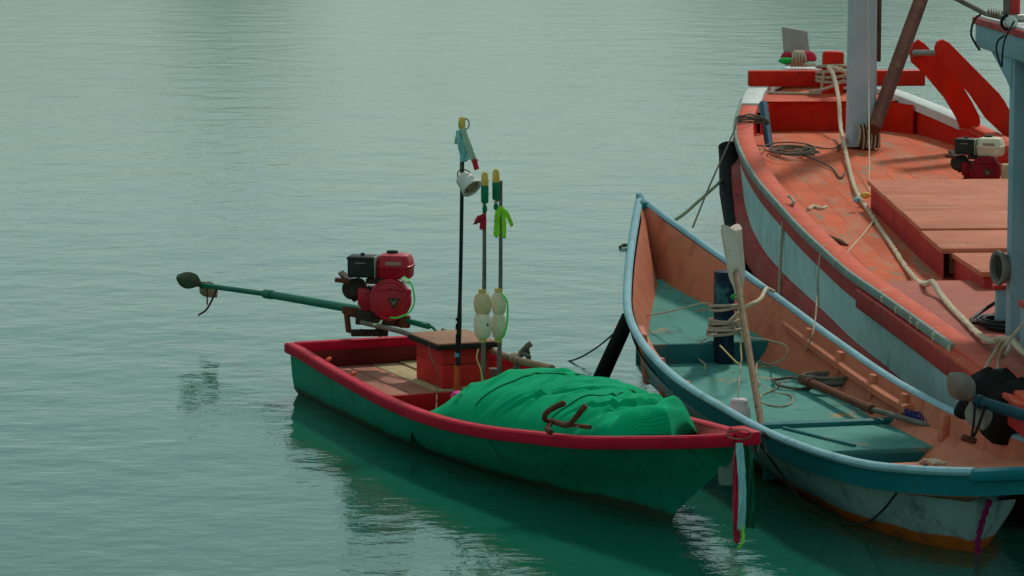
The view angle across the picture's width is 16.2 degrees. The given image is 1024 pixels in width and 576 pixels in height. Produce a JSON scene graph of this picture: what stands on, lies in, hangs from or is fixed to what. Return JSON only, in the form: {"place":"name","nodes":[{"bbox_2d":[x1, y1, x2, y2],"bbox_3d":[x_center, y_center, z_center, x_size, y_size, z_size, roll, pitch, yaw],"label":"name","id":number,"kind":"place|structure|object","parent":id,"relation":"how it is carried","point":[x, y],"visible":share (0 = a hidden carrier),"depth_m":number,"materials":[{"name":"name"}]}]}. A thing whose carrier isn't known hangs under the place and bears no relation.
{"place":"outdoors","nodes":[
{"label":"outdoors","id":0,"kind":"place"},
{"bbox_2d":[0,0,1023,575],"bbox_3d":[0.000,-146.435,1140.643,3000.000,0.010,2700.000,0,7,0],"label":"water","id":1,"kind":"structure","parent":0,"point":[152,422],"depth_m":26.29,"materials":[{"name":"teal liquid"}]},
{"bbox_2d":[284,336,760,521],"bbox_3d":[0.120,0.633,17.334,1.144,0.657,4.839,-3,8,-21],"label":"longtail boat","id":2,"kind":"object","parent":1,"relation":"on","point":[385,391],"visible":0.68,"depth_m":16.67,"materials":[{"name":"green wood"}]},
{"bbox_2d":[176,250,436,337],"bbox_3d":[-1.153,0.022,20.135,0.422,0.644,3.246,-4,9,-30],"label":"longtail motor","id":3,"kind":"object","parent":2,"relation":"attached to","point":[383,306],"visible":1,"depth_m":19.33,"materials":[{"name":"red metal"}]},
{"bbox_2d":[428,345,437,407],"bbox_3d":[-0.387,0.457,18.296,0.044,0.238,0.963,0,7,-3],"label":"cord","id":4,"kind":"object","parent":2,"relation":"hanging from","point":[437,375],"visible":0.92,"depth_m":18.57,"materials":[{"name":"brown fabric"}]},
{"bbox_2d":[407,329,496,388],"bbox_3d":[-0.312,0.374,18.874,0.338,0.242,0.468,-3,8,-21],"label":"wooden chest","id":5,"kind":"object","parent":2,"relation":"on","point":[441,343],"visible":0.8,"depth_m":18.71,"materials":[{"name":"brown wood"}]},
{"bbox_2d":[454,117,480,390],"bbox_3d":[-0.226,-0.142,18.366,0.113,1.460,0.162,-5,9,-32],"label":"marker pole","id":6,"kind":"object","parent":2,"relation":"on","point":[468,183],"visible":0.98,"depth_m":18.32,"materials":[{"name":"metal"}]},
{"bbox_2d":[473,172,491,381],"bbox_3d":[-0.150,-0.009,18.290,0.096,1.171,0.092,0,7,0],"label":"marker pole","id":7,"kind":"object","parent":2,"relation":"attached to","point":[482,317],"visible":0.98,"depth_m":18.27,"materials":[{"name":"plastic"}]},
{"bbox_2d":[476,349,482,380],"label":"yellow line","id":8,"kind":"object","parent":7,"relation":"hanging from","point":[479,364],"visible":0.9,"depth_m":18.30,"materials":[{"name":"yellow fabric"}]},
{"bbox_2d":[489,368,496,378],"bbox_3d":[-0.097,0.451,18.970,0.060,0.060,0.050,0,7,0],"label":"wooden block","id":9,"kind":"object","parent":2,"relation":"on","point":[492,372],"visible":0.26,"depth_m":18.94,"materials":[{"name":"brown wood"}]},
{"bbox_2d":[441,328,554,367],"bbox_3d":[-0.101,0.324,18.706,0.064,0.063,1.319,-4,8,-26],"label":"bamboo pole","id":10,"kind":"object","parent":2,"relation":"on","point":[513,357],"visible":0.66,"depth_m":18.38,"materials":[{"name":"wood"}]},
{"bbox_2d":[513,341,532,368],"bbox_3d":[0.056,0.352,18.462,0.106,0.152,0.126,0,7,0],"label":"forked stick","id":11,"kind":"object","parent":10,"relation":"attached to","point":[524,350],"visible":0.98,"depth_m":18.46,"materials":[{"name":"grey wood"}]},
{"bbox_2d":[492,169,513,375],"bbox_3d":[-0.048,-0.015,18.406,0.130,1.196,0.082,6,9,37],"label":"marker pole","id":12,"kind":"object","parent":2,"relation":"attached to","point":[499,303],"visible":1,"depth_m":18.40,"materials":[{"name":"plastic"}]},
{"bbox_2d":[410,368,696,443],"bbox_3d":[0.185,0.584,17.162,1.008,0.459,2.859,-3,8,-21],"label":"net heap","id":13,"kind":"object","parent":2,"relation":"in","point":[524,399],"visible":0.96,"depth_m":16.53,"materials":[{"name":"green fabric"}]},
{"bbox_2d":[450,389,462,396],"bbox_3d":[-0.259,0.544,18.353,0.112,0.070,0.074,-3,8,-19],"label":"bundle","id":14,"kind":"object","parent":13,"relation":"on","point":[454,393],"visible":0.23,"depth_m":18.33,"materials":[{"name":"pink fabric"}]},
{"bbox_2d":[542,400,591,434],"bbox_3d":[0.234,0.579,16.000,0.091,0.157,0.258,-7,10,-43],"label":"grapnel anchor","id":15,"kind":"object","parent":13,"relation":"on","point":[570,422],"visible":1,"depth_m":16.00,"materials":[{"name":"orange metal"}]},
{"bbox_2d":[718,427,732,484],"bbox_3d":[0.920,0.714,15.373,0.080,0.257,0.079,6,9,37],"label":"plastic bottle","id":16,"kind":"object","parent":2,"relation":"hanging from","point":[725,475],"visible":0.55,"depth_m":15.35,"materials":[{"name":"plastic"}]},
{"bbox_2d":[726,429,754,549],"bbox_3d":[0.963,0.845,15.074,0.127,0.516,0.063,-3,8,-22],"label":"ribbon bundle","id":17,"kind":"object","parent":2,"relation":"hanging from","point":[743,491],"visible":1,"depth_m":15.07,"materials":[{"name":"multicoloured fabric"}]},
{"bbox_2d":[754,436,766,453],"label":"line","id":18,"kind":"object","parent":2,"relation":"hanging from","point":[763,447],"visible":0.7,"depth_m":15.46,"materials":[{"name":"fabric"}]},
{"bbox_2d":[760,431,769,439],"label":"rope","id":19,"kind":"object","parent":2,"relation":"attached to","point":[765,435],"visible":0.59,"depth_m":15.59,"materials":[{"name":"fabric"}]},
{"bbox_2d":[623,193,1023,553],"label":"fishing boat","id":20,"kind":"object","parent":1,"relation":"on","point":[844,459],"visible":0.88,"depth_m":17.70,"materials":[{"name":"wood"}]},
{"bbox_2d":[593,313,629,377],"bbox_3d":[0.500,0.383,19.531,0.169,0.539,0.478,-3,8,-25],"label":"rubber fender","id":21,"kind":"object","parent":20,"relation":"hanging from","point":[612,352],"visible":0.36,"depth_m":19.38,"materials":[{"name":"black rubber"}]},
{"bbox_2d":[568,333,612,360],"bbox_3d":[0.500,0.302,19.978,0.137,0.415,1.264,-2,8,-12],"label":"line","id":22,"kind":"object","parent":21,"relation":"attached to","point":[603,342],"visible":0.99,"depth_m":20.44,"materials":[{"name":"fabric"}]},
{"bbox_2d":[646,302,711,315],"bbox_3d":[0.853,0.122,19.262,0.550,0.128,0.042,5,9,34],"label":"line","id":23,"kind":"object","parent":20,"relation":"attached to","point":[678,309],"visible":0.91,"depth_m":19.22,"materials":[{"name":"fabric"}]},
{"bbox_2d":[698,332,716,369],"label":"line","id":24,"kind":"object","parent":20,"relation":"on","point":[700,344],"visible":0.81,"depth_m":18.86,"materials":[{"name":"fabric"}]},
{"bbox_2d":[706,303,741,336],"bbox_3d":[1.125,0.165,19.106,0.192,0.180,0.188,0,7,0],"label":"rope wrap","id":25,"kind":"object","parent":20,"relation":"attached to","point":[711,328],"visible":0.96,"depth_m":19.04,"materials":[{"name":"beige fabric"}]},
{"bbox_2d":[729,363,750,418],"bbox_3d":[1.111,0.538,17.792,0.119,0.265,0.460,0,7,0],"label":"plastic jug","id":26,"kind":"object","parent":20,"relation":"on","point":[739,404],"visible":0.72,"depth_m":17.59,"materials":[{"name":"plastic"}]},
{"bbox_2d":[721,224,763,422],"bbox_3d":[1.184,0.184,18.031,0.111,0.885,1.411,-1,8,-5],"label":"boat pole","id":27,"kind":"object","parent":20,"relation":"on","point":[732,239],"visible":0.98,"depth_m":18.41,"materials":[{"name":"brown wood"}]},
{"bbox_2d":[719,334,742,364],"bbox_3d":[1.136,0.225,18.282,0.067,0.277,0.423,-1,8,-11],"label":"line","id":28,"kind":"object","parent":27,"relation":"attached to","point":[731,357],"visible":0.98,"depth_m":18.20,"materials":[{"name":"beige fabric"}]},
{"bbox_2d":[727,287,774,323],"bbox_3d":[1.260,0.121,18.814,0.262,0.227,0.539,0,7,0],"label":"rope","id":29,"kind":"object","parent":20,"relation":"attached to","point":[754,302],"visible":0.92,"depth_m":18.75,"materials":[{"name":"beige fabric"}]},
{"bbox_2d":[739,316,787,384],"bbox_3d":[1.340,0.282,18.651,0.226,0.394,0.874,1,8,10],"label":"line","id":30,"kind":"object","parent":20,"relation":"on","point":[765,362],"visible":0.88,"depth_m":18.46,"materials":[{"name":"fabric"}]},
{"bbox_2d":[758,297,817,406],"bbox_3d":[1.416,0.291,18.617,0.309,0.447,1.317,1,8,8],"label":"line","id":31,"kind":"object","parent":20,"relation":"on","point":[772,390],"visible":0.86,"depth_m":18.40,"materials":[{"name":"fabric"}]},
{"bbox_2d":[771,376,811,389],"bbox_3d":[1.444,0.492,18.535,0.210,0.039,0.231,-6,10,-39],"label":"rope","id":32,"kind":"object","parent":20,"relation":"on","point":[773,380],"visible":0.75,"depth_m":18.47,"materials":[{"name":"grey fabric"}]},
{"bbox_2d":[801,371,848,386],"bbox_3d":[1.639,0.468,18.453,0.309,0.066,0.251,0,7,0],"label":"rope coil","id":33,"kind":"object","parent":20,"relation":"on","point":[821,377],"visible":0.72,"depth_m":18.35,"materials":[{"name":"fabric"}]},
{"bbox_2d":[760,444,926,524],"bbox_3d":[1.407,0.876,15.684,0.282,0.371,1.094,-5,9,-32],"label":"line","id":34,"kind":"object","parent":20,"relation":"attached to","point":[819,513],"visible":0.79,"depth_m":15.97,"materials":[{"name":"fabric"}]},
{"bbox_2d":[798,375,929,426],"bbox_3d":[1.798,0.578,17.636,0.126,0.088,1.817,-3,8,-22],"label":"broom","id":35,"kind":"object","parent":20,"relation":"on","point":[909,417],"visible":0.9,"depth_m":17.69,"materials":[{"name":"brown wood"}]},
{"bbox_2d":[918,458,947,465],"bbox_3d":[1.800,0.753,15.389,0.082,0.056,0.146,-2,8,-14],"label":"rope knot","id":36,"kind":"object","parent":20,"relation":"on","point":[933,462],"visible":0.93,"depth_m":15.35,"materials":[{"name":"beige fabric"}]},
{"bbox_2d":[954,367,1023,445],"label":"net bundle","id":37,"kind":"object","parent":20,"relation":"on","point":[992,383],"visible":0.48,"depth_m":16.16,"materials":[{"name":"fabric"}]},
{"bbox_2d":[731,0,1023,518],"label":"trawler","id":38,"kind":"object","parent":1,"relation":"on","point":[880,307],"visible":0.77,"depth_m":23.72,"materials":[{"name":"orange paint"}]},
{"bbox_2d":[674,179,722,220],"bbox_3d":[1.160,-0.332,24.167,0.718,0.626,4.236,0,7,0],"label":"rope","id":39,"kind":"object","parent":38,"relation":"attached to","point":[691,207],"visible":0.56,"depth_m":24.06,"materials":[{"name":"beige fabric"}]},
{"bbox_2d":[692,115,763,227],"bbox_3d":[1.441,-0.852,24.662,0.153,0.418,4.170,1,8,10],"label":"line","id":40,"kind":"object","parent":38,"relation":"attached to","point":[720,162],"visible":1,"depth_m":24.75,"materials":[{"name":"fabric"}]},
{"bbox_2d":[718,141,751,272],"bbox_3d":[1.567,-0.533,25.409,0.170,0.871,1.781,0,7,0],"label":"rubber fender","id":41,"kind":"object","parent":38,"relation":"attached to","point":[729,159],"visible":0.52,"depth_m":25.72,"materials":[{"name":"black rubber"}]},
{"bbox_2d":[737,113,769,124],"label":"mooring line","id":42,"kind":"object","parent":38,"relation":"attached to","point":[765,121],"visible":0.98,"depth_m":26.49,"materials":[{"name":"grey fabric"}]},
{"bbox_2d":[759,101,772,146],"bbox_3d":[1.894,-1.205,26.772,0.069,0.351,0.439,-1,7,-4],"label":"bow cleat","id":43,"kind":"object","parent":38,"relation":"on","point":[764,113],"visible":0.77,"depth_m":26.74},
{"bbox_2d":[778,195,795,295],"bbox_3d":[1.749,-0.267,22.776,0.095,0.634,0.278,2,8,12],"label":"rope","id":44,"kind":"object","parent":38,"relation":"hanging from","point":[781,250],"visible":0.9,"depth_m":22.71,"materials":[{"name":"beige fabric"}]},
{"bbox_2d":[768,70,824,94],"bbox_3d":[2.225,-1.607,28.150,0.445,0.195,0.030,1,8,7],"label":"rope","id":45,"kind":"object","parent":38,"relation":"on","point":[803,93],"visible":1,"depth_m":28.14,"materials":[{"name":"beige fabric"}]},
{"bbox_2d":[778,50,816,66],"bbox_3d":[2.301,-1.848,29.000,0.306,0.138,0.163,1,8,11],"label":"cloth wrap","id":46,"kind":"object","parent":38,"relation":"attached to","point":[807,58],"visible":1,"depth_m":28.95,"materials":[{"name":"fabric"}]},
{"bbox_2d":[763,142,841,155],"bbox_3d":[2.121,-1.033,26.345,0.533,0.047,1.468,1,8,10],"label":"rope coil","id":47,"kind":"object","parent":38,"relation":"on","point":[793,150],"visible":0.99,"depth_m":26.11,"materials":[{"name":"grey fabric"}]},
{"bbox_2d":[806,204,827,210],"bbox_3d":[1.993,-0.523,23.549,0.105,0.033,0.184,3,8,21],"label":"rope end","id":48,"kind":"object","parent":38,"relation":"on","point":[811,207],"visible":1,"depth_m":23.54,"materials":[{"name":"beige fabric"}]},
{"bbox_2d":[817,245,825,307],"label":"line","id":49,"kind":"object","parent":38,"relation":"hanging from","point":[818,277],"visible":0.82,"depth_m":20.95,"materials":[{"name":"fabric"}]},
{"bbox_2d":[804,155,845,178],"bbox_3d":[2.216,-0.868,25.452,0.109,0.077,1.136,-1,8,-10],"label":"rope","id":50,"kind":"object","parent":38,"relation":"on","point":[833,169],"visible":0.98,"depth_m":25.38,"materials":[{"name":"grey fabric"}]},
{"bbox_2d":[809,79,844,92],"bbox_3d":[2.449,-1.573,28.015,0.293,0.116,0.058,3,8,21],"label":"rope","id":51,"kind":"object","parent":38,"relation":"attached to","point":[827,87],"visible":1,"depth_m":28.00,"materials":[{"name":"beige fabric"}]},
{"bbox_2d":[815,64,846,83],"bbox_3d":[2.522,-1.688,28.306,0.280,0.159,0.215,0,7,0],"label":"rope wrap","id":52,"kind":"object","parent":38,"relation":"attached to","point":[819,75],"visible":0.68,"depth_m":28.23,"materials":[{"name":"beige fabric"}]},
{"bbox_2d":[828,234,848,245],"bbox_3d":[1.986,-0.299,22.284,0.050,0.044,0.482,-2,8,-13],"label":"wood scrap","id":53,"kind":"object","parent":38,"relation":"on","point":[840,241],"visible":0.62,"depth_m":22.12,"materials":[{"name":"brown wood"}]},
{"bbox_2d":[847,220,873,251],"bbox_3d":[2.155,-0.311,22.332,0.015,0.082,1.316,2,8,13],"label":"line","id":54,"kind":"object","parent":38,"relation":"on","point":[861,236],"visible":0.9,"depth_m":22.38,"materials":[{"name":"beige fabric"}]},
{"bbox_2d":[868,0,869,191],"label":"halyard","id":55,"kind":"object","parent":38,"relation":"on","point":[868,94],"visible":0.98,"depth_m":25.91,"materials":[{"name":"beige fabric"}]},
{"bbox_2d":[867,0,927,134],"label":"boom","id":56,"kind":"object","parent":38,"relation":"attached to","point":[898,61],"visible":0.95,"depth_m":26.63,"materials":[{"name":"brown wood"}]},
{"bbox_2d":[827,65,1023,355],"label":"mooring rope","id":57,"kind":"object","parent":38,"relation":"on","point":[968,324],"visible":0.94,"depth_m":21.50,"materials":[{"name":"beige fabric"}]},
{"bbox_2d":[853,192,870,202],"bbox_3d":[2.283,-0.593,23.578,0.069,0.049,0.313,3,8,20],"label":"cloth knot","id":58,"kind":"object","parent":57,"relation":"on","point":[864,195],"visible":1,"depth_m":23.67,"materials":[{"name":"orange fabric"}]},
{"bbox_2d":[867,179,1007,278],"bbox_3d":[2.957,-0.367,22.226,1.140,0.328,2.842,0,7,-4],"label":"deck hatch","id":59,"kind":"object","parent":38,"relation":"on","point":[930,223],"visible":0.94,"depth_m":22.20,"materials":[{"name":"brown wood"}]},
{"bbox_2d":[909,39,1008,136],"bbox_3d":[3.328,-1.428,26.161,0.867,0.781,0.425,0,7,0],"label":"roller bracket","id":60,"kind":"object","parent":38,"relation":"attached to","point":[950,72],"visible":0.96,"depth_m":25.98,"materials":[{"name":"red paint"}]},
{"bbox_2d":[945,135,1005,178],"bbox_3d":[3.102,-0.845,24.101,0.390,0.362,0.234,3,8,22],"label":"deck engine","id":61,"kind":"object","parent":38,"relation":"on","point":[984,163],"visible":0.9,"depth_m":24.03,"materials":[{"name":"red metal"}]},
{"bbox_2d":[951,252,1006,288],"bbox_3d":[3.071,-0.060,20.429,1.020,0.195,0.980,0,7,-4],"label":"deck hatch","id":62,"kind":"object","parent":38,"relation":"on","point":[973,266],"visible":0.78,"depth_m":20.41,"materials":[{"name":"red wood"}]},
{"bbox_2d":[946,372,1023,443],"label":"longtail motor","id":63,"kind":"object","parent":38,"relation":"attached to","point":[979,409],"visible":1,"depth_m":15.93,"materials":[{"name":"metal"}]},
{"bbox_2d":[969,301,1005,331],"bbox_3d":[2.518,-0.004,18.456,0.311,0.407,0.624,-2,8,-13],"label":"cable coil","id":64,"kind":"object","parent":38,"relation":"on","point":[988,321],"visible":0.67,"depth_m":18.38,"materials":[{"name":"black rubber"}]},
{"bbox_2d":[984,339,1002,367],"bbox_3d":[2.204,0.337,16.583,0.073,0.180,0.430,3,8,20],"label":"rope","id":65,"kind":"object","parent":38,"relation":"on","point":[994,353],"visible":0.63,"depth_m":16.71,"materials":[{"name":"beige fabric"}]},
{"bbox_2d":[972,14,1023,346],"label":"wheelhouse","id":66,"kind":"object","parent":38,"relation":"on","point":[1009,294],"visible":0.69,"depth_m":17.96,"materials":[{"name":"blue paint"}]},
{"bbox_2d":[954,0,1023,30],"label":"roof gear","id":67,"kind":"object","parent":66,"relation":"on","point":[1009,14],"visible":1,"depth_m":17.74,"materials":[{"name":"wicker"}]},
{"bbox_2d":[970,14,980,50],"bbox_3d":[2.376,-1.305,18.248,0.051,0.213,0.126,-4,8,-28],"label":"wire","id":68,"kind":"object","parent":67,"relation":"hanging from","point":[971,29],"visible":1,"depth_m":18.28,"materials":[{"name":"rubber"}]},
{"bbox_2d":[989,250,1010,285],"bbox_3d":[2.638,-0.108,18.102,0.440,0.179,0.180,-2,8,-17],"label":"winch drum","id":69,"kind":"object","parent":66,"relation":"attached to","point":[1000,267],"visible":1,"depth_m":18.04,"materials":[{"name":"grey metal"}]},
{"bbox_2d":[995,20,1014,66],"bbox_3d":[2.410,-1.193,17.594,0.095,0.229,0.010,0,7,0],"label":"wire","id":70,"kind":"object","parent":66,"relation":"hanging from","point":[996,50],"visible":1,"depth_m":17.59,"materials":[{"name":"rubber"}]},
{"bbox_2d":[996,339,1005,368],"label":"rope","id":71,"kind":"object","parent":38,"relation":"on","point":[999,359],"visible":0.56,"depth_m":16.72,"materials":[{"name":"beige fabric"}]},
{"bbox_2d":[1001,163,1007,178],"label":"wooden block","id":72,"kind":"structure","parent":38,"relation":"on","point":[1004,170],"depth_m":23.76,"materials":[{"name":"brown wood"}]},
{"bbox_2d":[999,321,1023,358],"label":"rope","id":73,"kind":"object","parent":38,"relation":"on","point":[1009,339],"visible":1,"depth_m":16.56,"materials":[{"name":"beige fabric"}]}
]}

